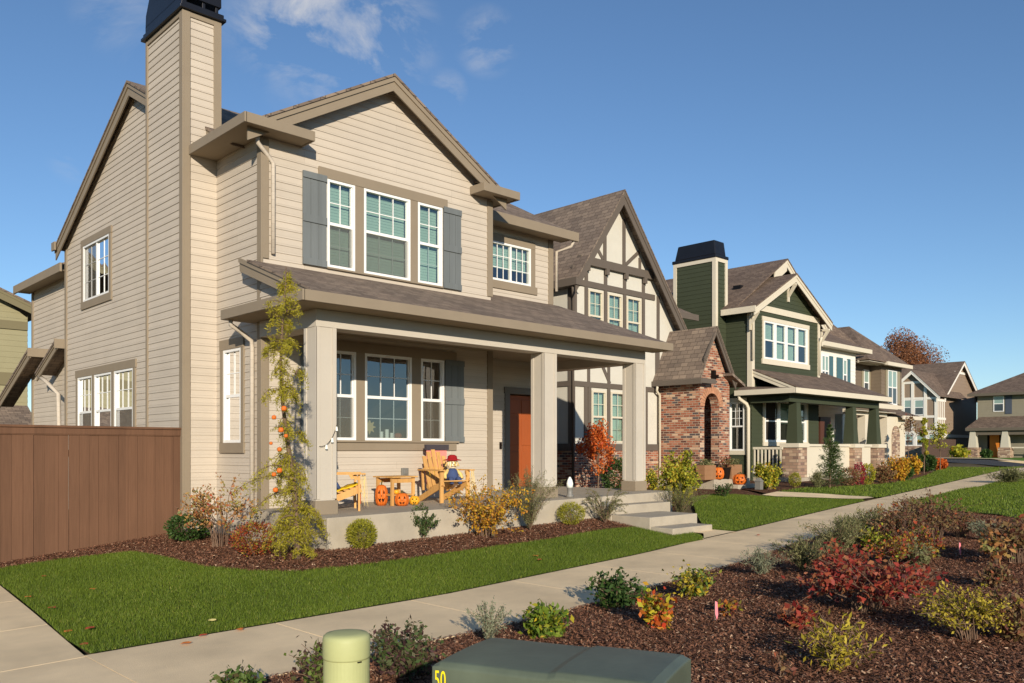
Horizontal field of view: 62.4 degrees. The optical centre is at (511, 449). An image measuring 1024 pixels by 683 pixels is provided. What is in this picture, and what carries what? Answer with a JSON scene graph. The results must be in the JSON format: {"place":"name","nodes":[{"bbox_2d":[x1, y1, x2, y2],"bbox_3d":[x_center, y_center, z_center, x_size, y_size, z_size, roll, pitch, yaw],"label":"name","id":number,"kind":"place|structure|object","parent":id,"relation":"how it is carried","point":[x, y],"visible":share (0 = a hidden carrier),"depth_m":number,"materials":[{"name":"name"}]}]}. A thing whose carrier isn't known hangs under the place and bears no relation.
{"place":"outdoors","nodes":[
{"label":"outdoors","id":0,"kind":"place"},
{"bbox_2d":[0,586,134,682],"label":"side pavement","id":1,"kind":"structure","parent":0,"point":[34,648],"depth_m":7.01,"materials":[{"name":"concrete"}]},
{"bbox_2d":[0,526,703,653],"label":"lawn","id":2,"kind":"structure","parent":0,"point":[271,591],"depth_m":9.62,"materials":[{"name":"plant"}]},
{"bbox_2d":[0,458,1010,655],"bbox_3d":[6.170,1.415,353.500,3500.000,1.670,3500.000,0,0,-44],"label":"ground","id":3,"kind":"structure","parent":0,"point":[691,509],"depth_m":14.57,"materials":[{"name":"green plant"}]},
{"bbox_2d":[0,287,30,424],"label":"house","id":4,"kind":"structure","parent":3,"relation":"on","point":[15,314],"depth_m":29.97,"materials":[{"name":"green"}]},
{"bbox_2d":[0,424,180,562],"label":"fence","id":5,"kind":"object","parent":3,"relation":"on","point":[124,483],"visible":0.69,"depth_m":12.91,"materials":[{"name":"brown wood"}]},
{"bbox_2d":[0,517,669,571],"bbox_3d":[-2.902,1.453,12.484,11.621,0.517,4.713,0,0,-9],"label":"bark mulch","id":6,"kind":"object","parent":3,"relation":"on","point":[215,551],"visible":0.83,"depth_m":12.07,"materials":[{"name":"brown wood"}]},
{"bbox_2d":[163,512,214,540],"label":"shrub","id":7,"kind":"object","parent":6,"relation":"on","point":[172,530],"visible":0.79,"depth_m":12.73,"materials":[{"name":"green plant"}]},
{"bbox_2d":[177,472,261,548],"bbox_3d":[-4.288,0.867,12.029,1.275,1.089,0.898,0,0,15],"label":"shrub","id":8,"kind":"object","parent":6,"relation":"on","point":[202,507],"visible":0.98,"depth_m":12.07,"materials":[{"name":"brown plant"}]},
{"bbox_2d":[228,520,278,556],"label":"shrub","id":9,"kind":"object","parent":6,"relation":"on","point":[251,549],"visible":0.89,"depth_m":11.06,"materials":[{"name":"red plant"}]},
{"bbox_2d":[233,267,329,560],"bbox_3d":[-2.808,-0.420,10.685,0.909,3.726,1.157,0,0,27],"label":"larch tree","id":10,"kind":"object","parent":6,"relation":"on","point":[298,533],"visible":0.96,"depth_m":10.61,"materials":[{"name":"green plant"}]},
{"bbox_2d":[345,518,377,549],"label":"shrub","id":11,"kind":"object","parent":6,"relation":"on","point":[355,526],"visible":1,"depth_m":11.51,"materials":[{"name":"green plant"}]},
{"bbox_2d":[410,502,440,538],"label":"shrub","id":12,"kind":"object","parent":6,"relation":"on","point":[423,529],"visible":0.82,"depth_m":12.48,"materials":[{"name":"green plant"}]},
{"bbox_2d":[439,475,534,538],"bbox_3d":[-0.355,0.847,12.918,1.488,1.003,1.391,0,0,-44],"label":"shrub","id":13,"kind":"object","parent":6,"relation":"on","point":[483,520],"visible":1,"depth_m":12.76,"materials":[{"name":"yellow plant"}]},
{"bbox_2d":[501,465,565,529],"bbox_3d":[0.242,0.765,13.616,1.013,1.079,1.156,0,0,32],"label":"shrub","id":14,"kind":"object","parent":6,"relation":"on","point":[529,517],"visible":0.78,"depth_m":13.56,"materials":[{"name":"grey plant"}]},
{"bbox_2d":[556,501,585,524],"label":"shrub","id":15,"kind":"object","parent":6,"relation":"on","point":[575,507],"visible":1,"depth_m":14.35,"materials":[{"name":"plant"}]},
{"bbox_2d":[580,489,627,522],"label":"shrub","id":16,"kind":"object","parent":6,"relation":"on","point":[604,516],"visible":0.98,"depth_m":14.85,"materials":[{"name":"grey plant"}]},
{"bbox_2d":[0,0,711,549],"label":"house","id":17,"kind":"structure","parent":3,"relation":"on","point":[396,234],"depth_m":14.70,"materials":[{"name":"beige paint"}]},
{"bbox_2d":[78,375,91,425],"bbox_3d":[-9.653,-0.855,19.163,0.075,1.610,0.980,0,0,-44],"label":"window","id":18,"kind":"structure","parent":17,"relation":"in","point":[84,383],"depth_m":19.24,"materials":[{"name":"white plastic"}]},
{"bbox_2d":[83,233,108,301],"bbox_3d":[-9.144,-3.990,18.639,0.080,1.260,1.680,0,0,-44],"label":"window","id":19,"kind":"structure","parent":17,"relation":"in","point":[95,254],"depth_m":18.62,"materials":[{"name":"white plastic"}]},
{"bbox_2d":[94,372,110,425],"bbox_3d":[-8.837,-0.855,18.317,0.075,1.610,1.070,0,0,-44],"label":"window","id":20,"kind":"structure","parent":17,"relation":"in","point":[102,382],"depth_m":18.44,"materials":[{"name":"white plastic"}]},
{"bbox_2d":[114,368,132,426],"bbox_3d":[-7.982,-0.855,17.433,0.075,1.610,1.070,0,0,-44],"label":"window","id":21,"kind":"structure","parent":17,"relation":"in","point":[123,379],"depth_m":17.52,"materials":[{"name":"clear glass"}]},
{"bbox_2d":[223,347,240,442],"bbox_3d":[-4.575,-0.890,13.904,0.075,1.540,0.640,0,0,-44],"label":"window","id":22,"kind":"structure","parent":17,"relation":"in","point":[231,357],"depth_m":13.97,"materials":[{"name":"white plastic"}]},
{"bbox_2d":[327,178,354,270],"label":"window","id":23,"kind":"structure","parent":17,"relation":"in","point":[342,210],"depth_m":14.28,"materials":[{"name":"white plastic"}]},
{"bbox_2d":[337,351,355,439],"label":"window","id":24,"kind":"structure","parent":17,"relation":"in","point":[350,395],"depth_m":14.35,"materials":[{"name":"white plastic"}]},
{"bbox_2d":[335,472,365,510],"bbox_3d":[-2.683,0.460,12.809,0.839,0.922,0.810,0,0,-16],"label":"adirondack chair","id":25,"kind":"object","parent":17,"relation":"on","point":[348,492],"visible":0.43,"depth_m":12.58,"materials":[{"name":"yellow wood"}]},
{"bbox_2d":[330,184,409,280],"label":"window","id":26,"kind":"structure","parent":17,"relation":"in","point":[371,197],"depth_m":14.94,"materials":[{"name":"glass"}]},
{"bbox_2d":[337,353,411,440],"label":"window","id":27,"kind":"structure","parent":17,"relation":"in","point":[407,361],"depth_m":14.80,"materials":[{"name":"clear glass"}]},
{"bbox_2d":[373,475,417,505],"bbox_3d":[-1.902,0.659,13.803,0.490,0.471,0.540,0,0,42],"label":"side table","id":28,"kind":"object","parent":17,"relation":"on","point":[397,479],"visible":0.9,"depth_m":13.72,"materials":[{"name":"yellow wood"}]},
{"bbox_2d":[366,198,441,285],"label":"window","id":29,"kind":"structure","parent":17,"relation":"in","point":[429,216],"depth_m":15.62,"materials":[{"name":"glass"}]},
{"bbox_2d":[367,357,443,440],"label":"window","id":30,"kind":"structure","parent":17,"relation":"in","point":[432,371],"depth_m":15.73,"materials":[{"name":"glass"}]},
{"bbox_2d":[417,449,474,502],"bbox_3d":[-1.163,0.442,14.454,0.729,0.904,0.797,0,0,-40],"label":"adirondack chair","id":31,"kind":"object","parent":17,"relation":"on","point":[434,486],"visible":0.88,"depth_m":14.48,"materials":[{"name":"yellow wood"}]},
{"bbox_2d":[444,455,463,484],"bbox_3d":[-1.006,0.334,14.409,0.357,0.508,0.394,0,0,-22],"label":"scarecrow doll","id":32,"kind":"object","parent":31,"relation":"on","point":[452,472],"visible":0.95,"depth_m":14.36,"materials":[{"name":"blue fabric"}]},
{"bbox_2d":[493,240,530,285],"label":"window","id":33,"kind":"structure","parent":17,"relation":"in","point":[511,263],"depth_m":18.54,"materials":[{"name":"white plastic"}]},
{"bbox_2d":[510,395,531,486],"bbox_3d":[0.189,-0.191,18.677,0.900,2.018,0.112,0,0,-44],"label":"door","id":34,"kind":"structure","parent":17,"relation":"in","point":[520,406],"depth_m":18.70,"materials":[{"name":"orange wood"}]},
{"bbox_2d":[262,510,1023,682],"bbox_3d":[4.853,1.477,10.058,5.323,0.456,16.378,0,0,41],"label":"bark mulch","id":35,"kind":"object","parent":3,"relation":"on","point":[734,581],"visible":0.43,"depth_m":7.17,"materials":[{"name":"brown wood"}]},
{"bbox_2d":[209,660,266,682],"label":"shrub","id":36,"kind":"object","parent":35,"relation":"on","point":[237,676],"visible":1,"depth_m":5.63,"materials":[{"name":"green plant"}]},
{"bbox_2d":[284,636,322,682],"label":"shrub","id":37,"kind":"object","parent":35,"relation":"on","point":[312,669],"visible":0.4,"depth_m":5.59,"materials":[{"name":"green plant"}]},
{"bbox_2d":[322,629,369,682],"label":"utility post","id":38,"kind":"object","parent":35,"relation":"on","point":[346,655],"visible":1,"depth_m":4.35,"materials":[{"name":"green plastic"}]},
{"bbox_2d":[369,615,449,681],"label":"shrub","id":39,"kind":"object","parent":35,"relation":"on","point":[404,657],"visible":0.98,"depth_m":5.89,"materials":[{"name":"green plant"}]},
{"bbox_2d":[466,595,511,638],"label":"shrub","id":40,"kind":"object","parent":35,"relation":"on","point":[488,627],"visible":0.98,"depth_m":7.06,"materials":[{"name":"plant"}]},
{"bbox_2d":[516,599,573,638],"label":"shrub","id":41,"kind":"object","parent":35,"relation":"on","point":[541,621],"visible":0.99,"depth_m":7.03,"materials":[{"name":"green plant"}]},
{"bbox_2d":[432,638,690,682],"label":"utility cabinet","id":42,"kind":"object","parent":35,"relation":"on","point":[496,660],"visible":1,"depth_m":3.37,"materials":[{"name":"green metal"}]},
{"bbox_2d":[585,567,646,609],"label":"shrub","id":43,"kind":"object","parent":35,"relation":"on","point":[611,591],"visible":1,"depth_m":8.41,"materials":[{"name":"green plant"}]},
{"bbox_2d":[635,581,677,631],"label":"shrub","id":44,"kind":"object","parent":35,"relation":"on","point":[654,610],"visible":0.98,"depth_m":7.29,"materials":[{"name":"orange plant"}]},
{"bbox_2d":[662,559,721,598],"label":"shrub","id":45,"kind":"object","parent":35,"relation":"on","point":[691,586],"visible":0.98,"depth_m":8.62,"materials":[{"name":"yellow plant"}]},
{"bbox_2d":[735,546,792,573],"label":"shrub","id":46,"kind":"object","parent":35,"relation":"on","point":[760,564],"visible":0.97,"depth_m":9.98,"materials":[{"name":"plant"}]},
{"bbox_2d":[775,599,817,629],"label":"shrub","id":47,"kind":"object","parent":35,"relation":"on","point":[797,619],"visible":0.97,"depth_m":7.20,"materials":[{"name":"red plant"}]},
{"bbox_2d":[769,532,833,570],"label":"shrub","id":48,"kind":"object","parent":35,"relation":"on","point":[802,559],"visible":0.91,"depth_m":10.08,"materials":[{"name":"green plant"}]},
{"bbox_2d":[798,512,870,552],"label":"shrub","id":49,"kind":"object","parent":35,"relation":"on","point":[842,534],"visible":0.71,"depth_m":11.26,"materials":[{"name":"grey plant"}]},
{"bbox_2d":[786,606,891,672],"bbox_3d":[2.319,1.341,6.011,0.684,0.461,0.660,0,0,-44],"label":"shrub","id":50,"kind":"object","parent":35,"relation":"on","point":[834,656],"visible":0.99,"depth_m":5.95,"materials":[{"name":"yellow plant"}]},
{"bbox_2d":[809,537,881,579],"bbox_3d":[3.650,1.218,9.309,0.740,0.534,0.696,0,0,13],"label":"shrub","id":51,"kind":"object","parent":35,"relation":"on","point":[836,554],"visible":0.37,"depth_m":9.25,"materials":[{"name":"brown plant"}]},
{"bbox_2d":[781,549,948,615],"bbox_3d":[3.292,1.227,7.875,1.218,0.581,1.328,0,0,-44],"label":"shrub","id":52,"kind":"object","parent":35,"relation":"on","point":[883,582],"visible":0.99,"depth_m":7.71,"materials":[{"name":"red plant"}]},
{"bbox_2d":[836,505,901,541],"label":"shrub","id":53,"kind":"object","parent":35,"relation":"on","point":[862,517],"visible":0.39,"depth_m":12.52,"materials":[{"name":"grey plant"}]},
{"bbox_2d":[855,523,892,550],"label":"shrub","id":54,"kind":"object","parent":35,"relation":"on","point":[872,537],"visible":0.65,"depth_m":11.68,"materials":[{"name":"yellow plant"}]},
{"bbox_2d":[865,536,919,564],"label":"shrub","id":55,"kind":"object","parent":35,"relation":"on","point":[896,551],"visible":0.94,"depth_m":10.31,"materials":[{"name":"brown plant"}]},
{"bbox_2d":[863,506,935,542],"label":"shrub","id":56,"kind":"object","parent":35,"relation":"on","point":[889,525],"visible":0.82,"depth_m":11.95,"materials":[{"name":"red plant"}]},
{"bbox_2d":[888,521,950,560],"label":"shrub","id":57,"kind":"object","parent":35,"relation":"on","point":[937,542],"visible":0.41,"depth_m":10.82,"materials":[{"name":"brown plant"}]},
{"bbox_2d":[906,536,940,566],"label":"shrub","id":58,"kind":"object","parent":35,"relation":"on","point":[924,553],"visible":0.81,"depth_m":10.32,"materials":[{"name":"grey plant"}]},
{"bbox_2d":[900,486,981,543],"bbox_3d":[6.123,0.953,12.204,1.021,0.887,0.979,0,0,-2],"label":"shrub","id":59,"kind":"object","parent":35,"relation":"on","point":[936,519],"visible":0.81,"depth_m":12.10,"materials":[{"name":"red plant"}]},
{"bbox_2d":[934,509,996,538],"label":"shrub","id":60,"kind":"object","parent":35,"relation":"on","point":[960,531],"visible":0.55,"depth_m":12.98,"materials":[{"name":"red plant"}]},
{"bbox_2d":[909,581,1022,643],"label":"shrub","id":61,"kind":"object","parent":35,"relation":"on","point":[943,610],"visible":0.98,"depth_m":6.64,"materials":[{"name":"yellow plant"}]},
{"bbox_2d":[971,561,1017,589],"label":"shrub","id":62,"kind":"object","parent":35,"relation":"on","point":[995,577],"visible":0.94,"depth_m":8.78,"materials":[{"name":"red plant"}]},
{"bbox_2d":[978,529,1016,565],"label":"shrub","id":63,"kind":"object","parent":35,"relation":"on","point":[994,543],"visible":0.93,"depth_m":10.21,"materials":[{"name":"orange plant"}]},
{"bbox_2d":[975,514,1023,564],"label":"shrub","id":64,"kind":"object","parent":35,"relation":"on","point":[1017,532],"visible":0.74,"depth_m":10.38,"materials":[{"name":"red plant"}]},
{"bbox_2d":[989,589,1023,642],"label":"shrub","id":65,"kind":"object","parent":35,"relation":"on","point":[1015,634],"visible":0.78,"depth_m":6.64,"materials":[{"name":"red plant"}]},
{"bbox_2d":[535,189,754,489],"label":"house","id":66,"kind":"structure","parent":3,"relation":"on","point":[609,270],"depth_m":24.01,"materials":[{"name":"beige paint"}]},
{"bbox_2d":[588,289,603,320],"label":"window","id":67,"kind":"structure","parent":66,"relation":"in","point":[597,300],"depth_m":23.18,"materials":[{"name":"glass"}]},
{"bbox_2d":[591,390,606,435],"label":"window","id":68,"kind":"structure","parent":66,"relation":"in","point":[598,398],"depth_m":23.27,"materials":[{"name":"beige paint"}]},
{"bbox_2d":[590,292,622,326],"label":"window","id":69,"kind":"structure","parent":66,"relation":"in","point":[617,302],"depth_m":23.75,"materials":[{"name":"glass"}]},
{"bbox_2d":[611,392,621,442],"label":"window","id":70,"kind":"structure","parent":66,"relation":"in","point":[616,397],"depth_m":23.79,"materials":[{"name":"clear glass"}]},
{"bbox_2d":[609,296,641,333],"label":"window","id":71,"kind":"structure","parent":66,"relation":"in","point":[633,306],"depth_m":24.35,"materials":[{"name":"glass"}]},
{"bbox_2d":[696,459,715,479],"bbox_3d":[5.375,0.523,23.396,0.573,0.594,0.300,0,0,-44],"label":"planter box","id":72,"kind":"object","parent":66,"relation":"on","point":[707,469],"visible":0.99,"depth_m":23.27,"materials":[{"name":"brown wood"}]},
{"bbox_2d":[656,481,709,511],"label":"shrub","id":73,"kind":"object","parent":3,"relation":"on","point":[679,506],"visible":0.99,"depth_m":16.37,"materials":[{"name":"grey plant"}]},
{"bbox_2d":[647,487,761,511],"bbox_3d":[4.293,1.189,21.106,9.100,0.246,5.600,0,0,-44],"label":"mulch bed","id":74,"kind":"object","parent":3,"relation":"on","point":[735,491],"visible":0.08,"depth_m":22.00,"materials":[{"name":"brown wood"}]},
{"bbox_2d":[575,418,615,487],"bbox_3d":[2.134,0.215,21.149,1.057,2.069,0.976,0,0,-44],"label":"maple tree","id":75,"kind":"object","parent":74,"relation":"on","point":[597,437],"visible":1,"depth_m":21.05,"materials":[{"name":"orange plant"}]},
{"bbox_2d":[599,456,622,488],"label":"shrub","id":76,"kind":"object","parent":74,"relation":"on","point":[617,466],"visible":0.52,"depth_m":21.49,"materials":[{"name":"green plant"}]},
{"bbox_2d":[650,449,702,505],"bbox_3d":[3.440,0.595,17.684,1.092,1.245,1.178,0,0,-44],"label":"shrub","id":77,"kind":"object","parent":74,"relation":"on","point":[671,474],"visible":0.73,"depth_m":17.54,"materials":[{"name":"yellow plant"}]},
{"bbox_2d":[666,240,891,481],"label":"house","id":78,"kind":"structure","parent":3,"relation":"on","point":[772,321],"depth_m":29.16,"materials":[{"name":"green"}]},
{"bbox_2d":[729,402,775,457],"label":"window","id":79,"kind":"structure","parent":78,"relation":"in","point":[770,407],"depth_m":29.00,"materials":[{"name":"white plastic"}]},
{"bbox_2d":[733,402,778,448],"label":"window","id":80,"kind":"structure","parent":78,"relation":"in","point":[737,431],"depth_m":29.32,"materials":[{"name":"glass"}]},
{"bbox_2d":[764,320,775,359],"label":"window","id":81,"kind":"structure","parent":78,"relation":"in","point":[769,328],"depth_m":29.29,"materials":[{"name":"white plastic"}]},
{"bbox_2d":[765,323,786,361],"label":"window","id":82,"kind":"structure","parent":78,"relation":"in","point":[781,330],"depth_m":29.83,"materials":[{"name":"white plastic"}]},
{"bbox_2d":[777,325,796,362],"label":"window","id":83,"kind":"structure","parent":78,"relation":"in","point":[791,330],"depth_m":30.37,"materials":[{"name":"clear glass"}]},
{"bbox_2d":[788,327,807,364],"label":"window","id":84,"kind":"structure","parent":78,"relation":"in","point":[802,334],"depth_m":30.93,"materials":[{"name":"white plastic"}]},
{"bbox_2d":[741,471,931,496],"bbox_3d":[11.117,1.023,29.796,4.295,0.322,19.266,0,0,39],"label":"mulch bed","id":85,"kind":"object","parent":3,"relation":"on","point":[782,485],"visible":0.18,"depth_m":25.85,"materials":[{"name":"brown wood"}]},
{"bbox_2d":[751,459,785,489],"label":"shrub","id":86,"kind":"object","parent":85,"relation":"on","point":[769,476],"visible":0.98,"depth_m":23.11,"materials":[{"name":"yellow plant"}]},
{"bbox_2d":[809,424,853,487],"bbox_3d":[9.306,0.188,24.579,1.291,1.940,1.228,0,0,-12],"label":"pine tree","id":87,"kind":"object","parent":85,"relation":"on","point":[830,462],"visible":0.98,"depth_m":24.57,"materials":[{"name":"green plant"}]},
{"bbox_2d":[871,459,897,483],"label":"shrub","id":88,"kind":"object","parent":85,"relation":"on","point":[884,474],"visible":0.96,"depth_m":27.97,"materials":[{"name":"red plant"}]},
{"bbox_2d":[881,452,912,480],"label":"shrub","id":89,"kind":"object","parent":85,"relation":"on","point":[902,467],"visible":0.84,"depth_m":29.45,"materials":[{"name":"yellow plant"}]},
{"bbox_2d":[819,324,897,465],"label":"house","id":90,"kind":"structure","parent":3,"relation":"on","point":[840,350],"depth_m":37.09,"materials":[{"name":"white"}]},
{"bbox_2d":[838,326,924,462],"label":"house","id":91,"kind":"structure","parent":3,"relation":"on","point":[879,369],"depth_m":44.84,"materials":[{"name":"brown"}]},
{"bbox_2d":[881,326,949,364],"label":"tree","id":92,"kind":"object","parent":3,"relation":"on","point":[911,353],"visible":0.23,"depth_m":87.04,"materials":[{"name":"orange plant"}]},
{"bbox_2d":[927,422,949,469],"bbox_3d":[18.852,-0.129,37.339,0.932,2.269,0.923,0,0,-44],"label":"tree","id":93,"kind":"object","parent":3,"relation":"on","point":[940,431],"visible":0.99,"depth_m":37.27,"materials":[{"name":"yellow plant"}]},
{"bbox_2d":[902,361,977,456],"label":"house","id":94,"kind":"structure","parent":3,"relation":"on","point":[932,393],"depth_m":73.36,"materials":[{"name":"beige"}]},
{"bbox_2d":[965,373,1023,457],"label":"house","id":95,"kind":"structure","parent":3,"relation":"on","point":[996,427],"depth_m":70.04,"materials":[{"name":"grey"}]},
{"bbox_2d":[0,0,1023,410],"label":"sky","id":96,"kind":"structure","parent":0,"point":[875,148],"materials":[{"name":"blue"}]},
{"bbox_2d":[85,467,1023,682],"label":"pavement","id":97,"kind":"structure","parent":0,"point":[263,649],"depth_m":8.55,"materials":[{"name":"concrete"}]},
{"bbox_2d":[690,493,863,530],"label":"lawn","id":98,"kind":"structure","parent":0,"point":[752,512],"depth_m":17.91,"materials":[{"name":"plant"}]},
{"bbox_2d":[763,491,873,498],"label":"path","id":99,"kind":"structure","parent":0,"point":[794,494],"depth_m":22.01,"materials":[{"name":"concrete"}]},
{"bbox_2d":[778,466,1023,496],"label":"lawn","id":100,"kind":"structure","parent":0,"point":[884,488],"depth_m":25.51,"materials":[{"name":"plant"}]},
{"bbox_2d":[908,476,1023,519],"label":"lawn","id":101,"kind":"structure","parent":0,"point":[986,501],"depth_m":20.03,"materials":[{"name":"plant"}]},
{"bbox_2d":[983,466,1023,482],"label":"shrub","id":102,"kind":"object","parent":101,"relation":"on","point":[1012,474],"visible":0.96,"depth_m":29.41,"materials":[{"name":"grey plant"}]},
{"bbox_2d":[923,459,1023,466],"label":"cross street","id":103,"kind":"structure","parent":0,"point":[990,462],"depth_m":49.39,"materials":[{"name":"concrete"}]},
{"bbox_2d":[952,457,1023,460],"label":"lawn","id":104,"kind":"structure","parent":0,"point":[1020,459],"depth_m":60.26,"materials":[{"name":"green plant"}]},
{"bbox_2d":[922,439,955,457],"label":"fence","id":105,"kind":"object","parent":104,"relation":"on","point":[935,452],"visible":0.3,"depth_m":70.05,"materials":[{"name":"brown"}]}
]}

